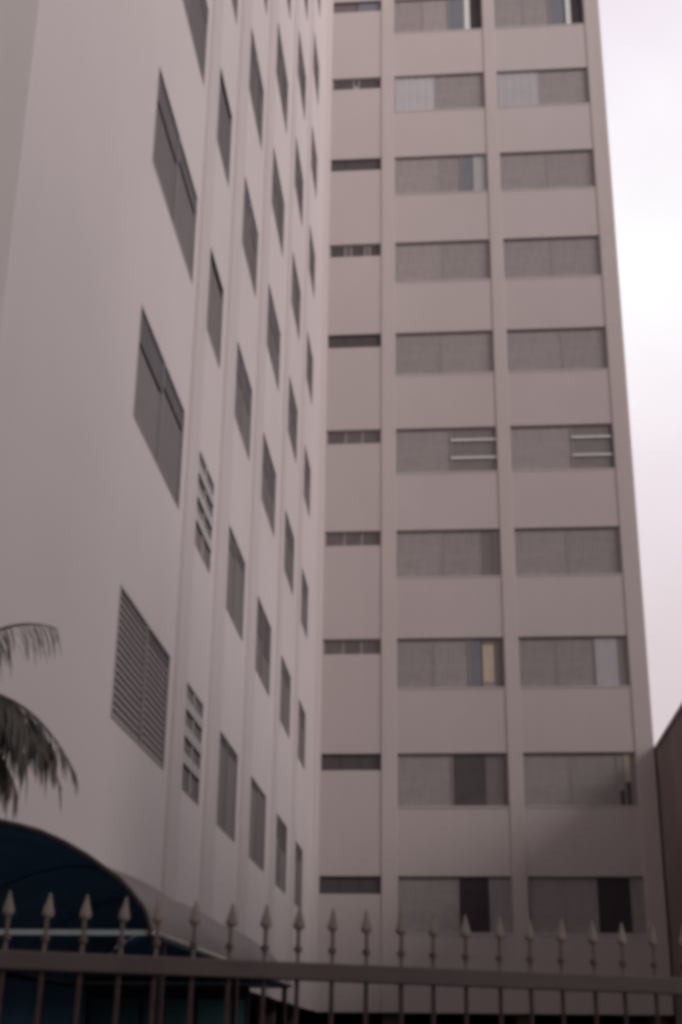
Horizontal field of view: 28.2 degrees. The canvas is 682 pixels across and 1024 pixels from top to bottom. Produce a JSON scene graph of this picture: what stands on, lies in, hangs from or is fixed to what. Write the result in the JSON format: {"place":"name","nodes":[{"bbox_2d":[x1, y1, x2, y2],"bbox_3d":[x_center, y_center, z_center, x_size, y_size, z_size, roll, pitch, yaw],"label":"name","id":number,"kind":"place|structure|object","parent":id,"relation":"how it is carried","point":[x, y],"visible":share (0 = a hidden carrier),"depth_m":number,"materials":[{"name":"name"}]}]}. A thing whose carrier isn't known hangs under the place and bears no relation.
{"place":"outdoors","nodes":[
{"label":"outdoors","id":0,"kind":"place"},
{"bbox_2d":[0,0,673,1023],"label":"apartment building","id":1,"kind":"structure","parent":0,"point":[320,568],"depth_m":30.34,"materials":[{"name":"paint"}]},
{"bbox_2d":[111,584,169,769],"bbox_3d":[-1.864,1.605,12.686,0.038,1.179,2.336,-1,-22,4],"label":"window","id":2,"kind":"structure","parent":1,"relation":"in","point":[139,705],"depth_m":12.59,"materials":[{"name":"grey metal"}]},
{"bbox_2d":[133,304,184,509],"bbox_3d":[-1.837,-0.997,13.719,0.042,1.179,2.336,-1,-22,4],"label":"window","id":3,"kind":"structure","parent":1,"relation":"in","point":[159,412],"depth_m":13.65,"materials":[{"name":"grey glass"}]},
{"bbox_2d":[152,65,197,283],"bbox_3d":[-1.806,-3.600,14.752,0.042,1.179,2.336,-1,-22,4],"label":"window","id":4,"kind":"structure","parent":1,"relation":"in","point":[169,160],"depth_m":14.70,"materials":[{"name":"grey glass"}]},
{"bbox_2d":[182,681,202,804],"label":"window","id":5,"kind":"structure","parent":1,"relation":"in","point":[191,773],"depth_m":15.22,"materials":[{"name":"grey glass"}]},
{"bbox_2d":[183,0,208,84],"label":"window","id":6,"kind":"structure","parent":1,"relation":"in","point":[197,11],"depth_m":16.48,"materials":[{"name":"grey glass"}]},
{"bbox_2d":[195,450,213,573],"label":"window","id":7,"kind":"structure","parent":1,"relation":"in","point":[205,496],"depth_m":16.25,"materials":[{"name":"grey glass"}]},
{"bbox_2d":[206,247,223,368],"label":"window","id":8,"kind":"structure","parent":1,"relation":"in","point":[216,291],"depth_m":17.39,"materials":[{"name":"grey glass"}]},
{"bbox_2d":[217,68,231,187],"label":"window","id":9,"kind":"structure","parent":1,"relation":"in","point":[224,130],"depth_m":18.43,"materials":[{"name":"grey glass"}]},
{"bbox_2d":[216,730,237,842],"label":"window","id":10,"kind":"structure","parent":1,"relation":"in","point":[228,758],"depth_m":17.75,"materials":[{"name":"grey glass"}]},
{"bbox_2d":[232,0,237,24],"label":"window","id":11,"kind":"structure","parent":1,"relation":"in","point":[234,2],"depth_m":19.65,"materials":[{"name":"grey glass"}]},
{"bbox_2d":[226,525,245,640],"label":"window","id":12,"kind":"structure","parent":1,"relation":"in","point":[236,563],"depth_m":18.80,"materials":[{"name":"grey glass"}]},
{"bbox_2d":[234,342,251,460],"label":"window","id":13,"kind":"structure","parent":1,"relation":"in","point":[243,391],"depth_m":19.83,"materials":[{"name":"grey glass"}]},
{"bbox_2d":[242,176,257,297],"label":"window","id":14,"kind":"structure","parent":1,"relation":"in","point":[249,233],"depth_m":20.86,"materials":[{"name":"grey glass"}]},
{"bbox_2d":[249,28,263,150],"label":"window","id":15,"kind":"structure","parent":1,"relation":"in","point":[255,81],"depth_m":21.91,"materials":[{"name":"grey glass"}]},
{"bbox_2d":[249,775,265,871],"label":"window","id":16,"kind":"structure","parent":1,"relation":"in","point":[257,802],"depth_m":20.70,"materials":[{"name":"grey glass"}]},
{"bbox_2d":[255,596,270,695],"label":"window","id":17,"kind":"structure","parent":1,"relation":"in","point":[263,632],"depth_m":21.71,"materials":[{"name":"grey glass"}]},
{"bbox_2d":[261,432,275,536],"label":"window","id":18,"kind":"structure","parent":1,"relation":"in","point":[268,491],"depth_m":22.77,"materials":[{"name":"grey glass"}]},
{"bbox_2d":[267,285,280,391],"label":"window","id":19,"kind":"structure","parent":1,"relation":"in","point":[273,332],"depth_m":23.82,"materials":[{"name":"grey glass"}]},
{"bbox_2d":[272,149,284,256],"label":"window","id":20,"kind":"structure","parent":1,"relation":"in","point":[278,205],"depth_m":24.84,"materials":[{"name":"grey glass"}]},
{"bbox_2d":[275,813,286,893],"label":"window","id":21,"kind":"structure","parent":1,"relation":"in","point":[281,832],"depth_m":23.85,"materials":[{"name":"grey glass"}]},
{"bbox_2d":[276,23,287,133],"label":"window","id":22,"kind":"structure","parent":1,"relation":"in","point":[280,66],"depth_m":25.89,"materials":[{"name":"grey glass"}]},
{"bbox_2d":[280,654,290,737],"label":"window","id":23,"kind":"structure","parent":1,"relation":"in","point":[285,690],"depth_m":24.88,"materials":[{"name":"grey glass"}]},
{"bbox_2d":[287,0,290,15],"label":"window","id":24,"kind":"structure","parent":1,"relation":"in","point":[289,1],"depth_m":27.52,"materials":[{"name":"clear glass"}]},
{"bbox_2d":[284,510,293,594],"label":"window","id":25,"kind":"structure","parent":1,"relation":"in","point":[289,538],"depth_m":25.88,"materials":[{"name":"grey glass"}]},
{"bbox_2d":[288,375,297,461],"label":"window","id":26,"kind":"structure","parent":1,"relation":"in","point":[292,408],"depth_m":26.90,"materials":[{"name":"grey glass"}]},
{"bbox_2d":[291,254,300,339],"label":"window","id":27,"kind":"structure","parent":1,"relation":"in","point":[296,294],"depth_m":27.93,"materials":[{"name":"grey glass"}]},
{"bbox_2d":[294,841,302,909],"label":"window","id":28,"kind":"structure","parent":1,"relation":"in","point":[298,851],"depth_m":26.79,"materials":[{"name":"grey glass"}]},
{"bbox_2d":[295,138,302,223],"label":"window","id":29,"kind":"structure","parent":1,"relation":"in","point":[298,172],"depth_m":29.02,"materials":[{"name":"grey glass"}]},
{"bbox_2d":[298,31,305,119],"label":"window","id":30,"kind":"structure","parent":1,"relation":"in","point":[301,70],"depth_m":30.00,"materials":[{"name":"grey glass"}]},
{"bbox_2d":[298,699,305,768],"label":"window","id":31,"kind":"structure","parent":1,"relation":"in","point":[302,716],"depth_m":27.80,"materials":[{"name":"grey glass"}]},
{"bbox_2d":[301,568,307,638],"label":"window","id":32,"kind":"structure","parent":1,"relation":"in","point":[304,589],"depth_m":28.87,"materials":[{"name":"grey glass"}]},
{"bbox_2d":[304,0,307,22],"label":"window","id":33,"kind":"structure","parent":1,"relation":"in","point":[306,1],"depth_m":31.54,"materials":[{"name":"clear glass"}]},
{"bbox_2d":[304,447,310,518],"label":"window","id":34,"kind":"structure","parent":1,"relation":"in","point":[307,471],"depth_m":29.93,"materials":[{"name":"grey glass"}]},
{"bbox_2d":[306,330,312,403],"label":"window","id":35,"kind":"structure","parent":1,"relation":"in","point":[309,370],"depth_m":30.88,"materials":[{"name":"grey glass"}]},
{"bbox_2d":[309,227,314,295],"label":"window","id":36,"kind":"structure","parent":1,"relation":"in","point":[311,248],"depth_m":31.89,"materials":[{"name":"grey glass"}]},
{"bbox_2d":[311,126,316,194],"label":"window","id":37,"kind":"structure","parent":1,"relation":"in","point":[313,152],"depth_m":33.04,"materials":[{"name":"grey glass"}]},
{"bbox_2d":[313,31,318,101],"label":"window","id":38,"kind":"structure","parent":1,"relation":"in","point":[315,64],"depth_m":34.08,"materials":[{"name":"grey glass"}]},
{"bbox_2d":[319,876,380,893],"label":"window","id":39,"kind":"structure","parent":1,"relation":"in","point":[328,884],"depth_m":30.86,"materials":[{"name":"grey glass"}]},
{"bbox_2d":[321,754,380,770],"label":"window","id":40,"kind":"structure","parent":1,"relation":"in","point":[330,762],"depth_m":31.89,"materials":[{"name":"grey glass"}]},
{"bbox_2d":[323,639,380,654],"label":"window","id":41,"kind":"structure","parent":1,"relation":"in","point":[362,646],"depth_m":32.93,"materials":[{"name":"grey glass"}]},
{"bbox_2d":[325,531,380,546],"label":"window","id":42,"kind":"structure","parent":1,"relation":"in","point":[332,538],"depth_m":33.97,"materials":[{"name":"grey glass"}]},
{"bbox_2d":[327,430,380,444],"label":"window","id":43,"kind":"structure","parent":1,"relation":"in","point":[368,436],"depth_m":35.00,"materials":[{"name":"grey glass"}]},
{"bbox_2d":[328,335,380,347],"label":"window","id":44,"kind":"structure","parent":1,"relation":"in","point":[352,341],"depth_m":36.03,"materials":[{"name":"grey glass"}]},
{"bbox_2d":[330,244,380,257],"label":"window","id":45,"kind":"structure","parent":1,"relation":"in","point":[352,250],"depth_m":37.07,"materials":[{"name":"grey glass"}]},
{"bbox_2d":[331,159,380,171],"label":"window","id":46,"kind":"structure","parent":1,"relation":"in","point":[371,164],"depth_m":38.10,"materials":[{"name":"grey glass"}]},
{"bbox_2d":[332,78,380,89],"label":"window","id":47,"kind":"structure","parent":1,"relation":"in","point":[376,82],"depth_m":39.13,"materials":[{"name":"grey glass"}]},
{"bbox_2d":[334,1,380,12],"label":"window","id":48,"kind":"structure","parent":1,"relation":"in","point":[363,6],"depth_m":40.17,"materials":[{"name":"grey glass"}]},
{"bbox_2d":[394,0,481,32],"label":"window","id":49,"kind":"structure","parent":1,"relation":"in","point":[409,15],"depth_m":39.82,"materials":[{"name":"glass"}]},
{"bbox_2d":[394,73,484,110],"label":"window","id":50,"kind":"structure","parent":1,"relation":"in","point":[461,90],"depth_m":38.79,"materials":[{"name":"metal"}]},
{"bbox_2d":[395,155,487,193],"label":"window","id":51,"kind":"structure","parent":1,"relation":"in","point":[466,172],"depth_m":37.75,"materials":[{"name":"glass"}]},
{"bbox_2d":[395,240,490,281],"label":"window","id":52,"kind":"structure","parent":1,"relation":"in","point":[458,260],"depth_m":36.73,"materials":[{"name":"metal"}]},
{"bbox_2d":[396,331,493,373],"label":"window","id":53,"kind":"structure","parent":1,"relation":"in","point":[450,352],"depth_m":35.69,"materials":[{"name":"metal"}]},
{"bbox_2d":[396,427,496,472],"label":"window","id":54,"kind":"structure","parent":1,"relation":"in","point":[448,449],"depth_m":34.64,"materials":[{"name":"glass"}]},
{"bbox_2d":[396,529,500,576],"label":"window","id":55,"kind":"structure","parent":1,"relation":"in","point":[438,552],"depth_m":33.62,"materials":[{"name":"metal"}]},
{"bbox_2d":[397,638,504,687],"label":"window","id":56,"kind":"structure","parent":1,"relation":"in","point":[445,662],"depth_m":32.58,"materials":[{"name":"glass"}]},
{"bbox_2d":[397,753,508,805],"bbox_3d":[2.598,6.243,31.545,2.565,1.237,0.042,-1,-22,5],"label":"window","id":57,"kind":"structure","parent":1,"relation":"in","point":[470,779],"depth_m":31.54,"materials":[{"name":"glass"}]},
{"bbox_2d":[398,876,512,932],"bbox_3d":[2.567,8.845,30.512,2.565,1.237,0.042,-1,-22,5],"label":"window","id":58,"kind":"structure","parent":1,"relation":"in","point":[482,900],"depth_m":30.53,"materials":[{"name":"glass"}]},
{"bbox_2d":[494,0,583,26],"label":"window","id":59,"kind":"structure","parent":1,"relation":"in","point":[507,13],"depth_m":39.54,"materials":[{"name":"metal"}]},
{"bbox_2d":[496,68,589,105],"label":"window","id":60,"kind":"structure","parent":1,"relation":"in","point":[565,85],"depth_m":38.54,"materials":[{"name":"metal"}]},
{"bbox_2d":[500,150,594,189],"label":"window","id":61,"kind":"structure","parent":1,"relation":"in","point":[559,168],"depth_m":37.51,"materials":[{"name":"glass"}]},
{"bbox_2d":[503,236,601,277],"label":"window","id":62,"kind":"structure","parent":1,"relation":"in","point":[567,256],"depth_m":36.48,"materials":[{"name":"glass"}]},
{"bbox_2d":[506,327,607,370],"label":"window","id":63,"kind":"structure","parent":1,"relation":"in","point":[574,348],"depth_m":35.45,"materials":[{"name":"glass"}]},
{"bbox_2d":[510,424,614,469],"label":"window","id":64,"kind":"structure","parent":1,"relation":"in","point":[563,446],"depth_m":34.40,"materials":[{"name":"metal"}]},
{"bbox_2d":[514,527,621,574],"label":"window","id":65,"kind":"structure","parent":1,"relation":"in","point":[587,550],"depth_m":33.37,"materials":[{"name":"metal"}]},
{"bbox_2d":[518,636,629,686],"bbox_3d":[5.548,3.578,32.334,2.576,1.237,0.042,-1,-22,5],"label":"window","id":66,"kind":"structure","parent":1,"relation":"in","point":[594,660],"depth_m":32.34,"materials":[{"name":"glass"}]},
{"bbox_2d":[523,752,637,805],"bbox_3d":[5.517,6.181,31.302,2.576,1.237,0.042,-1,-22,5],"label":"window","id":67,"kind":"structure","parent":1,"relation":"in","point":[550,779],"depth_m":31.31,"materials":[{"name":"metal"}]},
{"bbox_2d":[528,877,646,933],"bbox_3d":[5.486,8.783,30.269,2.576,1.237,0.042,-1,-22,5],"label":"window","id":68,"kind":"structure","parent":1,"relation":"in","point":[607,902],"depth_m":30.28,"materials":[{"name":"glass"}]},
{"bbox_2d":[598,0,681,745],"label":"sky","id":69,"kind":"structure","parent":0,"point":[641,40],"materials":[{"name":"white"}]},
{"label":"courtyard","id":70,"kind":"structure","parent":0,"visible":0},
{"bbox_2d":[0,623,77,817],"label":"palm tree","id":71,"kind":"object","parent":70,"relation":"on","point":[18,734],"visible":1,"depth_m":7.16,"materials":[{"name":"green plant"}]},
{"bbox_2d":[0,819,292,1023],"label":"barrel awning","id":72,"kind":"object","parent":70,"relation":"on","point":[38,866],"visible":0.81,"depth_m":8.26,"materials":[{"name":"blue fabric"}]},
{"bbox_2d":[84,976,249,1023],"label":"door","id":73,"kind":"structure","parent":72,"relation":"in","point":[134,1000],"depth_m":9.78,"materials":[{"name":"teal glass"}]},
{"bbox_2d":[0,890,681,1023],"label":"iron fence","id":74,"kind":"object","parent":70,"relation":"on","point":[228,968],"visible":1,"depth_m":4.73,"materials":[{"name":"grey metal"}]},
{"bbox_2d":[648,703,681,1023],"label":"neighbour house","id":75,"kind":"structure","parent":70,"relation":"on","point":[668,754],"depth_m":29.20,"materials":[{"name":"grey paint"}]}
]}

